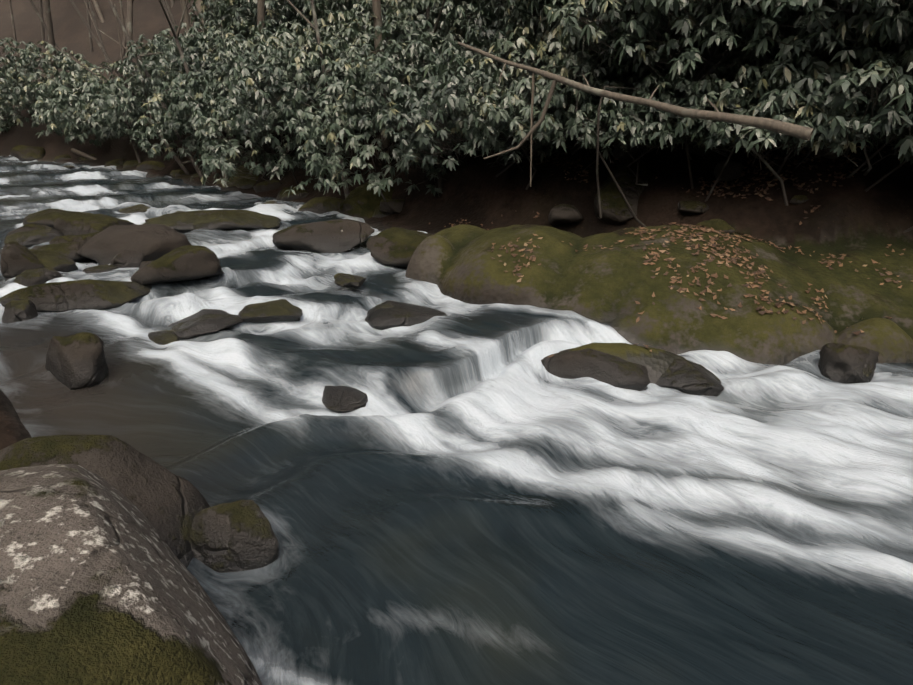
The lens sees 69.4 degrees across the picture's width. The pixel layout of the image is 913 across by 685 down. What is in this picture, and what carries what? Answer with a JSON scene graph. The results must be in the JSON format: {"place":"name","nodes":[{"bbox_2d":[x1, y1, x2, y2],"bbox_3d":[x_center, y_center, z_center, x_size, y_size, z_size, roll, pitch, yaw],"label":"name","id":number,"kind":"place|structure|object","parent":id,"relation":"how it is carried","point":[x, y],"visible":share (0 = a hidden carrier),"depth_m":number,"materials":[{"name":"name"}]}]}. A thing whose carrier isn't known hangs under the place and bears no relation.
{"place":"outdoors","nodes":[
{"label":"outdoors","id":0,"kind":"place"},
{"bbox_2d":[0,155,912,684],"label":"river water","id":1,"kind":"structure","parent":0,"point":[472,495],"depth_m":4.54,"materials":[{"name":"white liquid"}]},
{"bbox_2d":[0,0,912,449],"bbox_3d":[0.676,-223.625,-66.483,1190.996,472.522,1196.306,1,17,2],"label":"terrain","id":2,"kind":"structure","parent":0,"point":[856,222],"depth_m":8.68,"materials":[{"name":"green plant"}]},
{"bbox_2d":[9,0,813,198],"bbox_3d":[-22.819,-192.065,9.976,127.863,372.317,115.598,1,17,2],"label":"tree branches","id":3,"kind":"object","parent":2,"relation":"on","point":[794,130],"visible":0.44,"depth_m":14.22,"materials":[{"name":"brown plant"}]},
{"bbox_2d":[0,133,878,684],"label":"boulders","id":4,"kind":"object","parent":2,"relation":"on","point":[104,539],"visible":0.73,"depth_m":3.63,"materials":[{"name":"grey stone"}]},
{"bbox_2d":[0,0,912,196],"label":"rhododendron thicket","id":5,"kind":"object","parent":2,"relation":"on","point":[787,84],"visible":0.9,"depth_m":11.27,"materials":[{"name":"green plant"}]},
{"bbox_2d":[194,0,912,232],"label":"rhododendron stems","id":6,"kind":"object","parent":2,"relation":"on","point":[598,127],"visible":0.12,"depth_m":9.49,"materials":[{"name":"brown plant"}]},
{"bbox_2d":[429,138,912,357],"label":"dead leaf litter","id":7,"kind":"object","parent":2,"relation":"on","point":[733,260],"visible":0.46,"depth_m":8.21,"materials":[{"name":"brown plant"}]}
]}

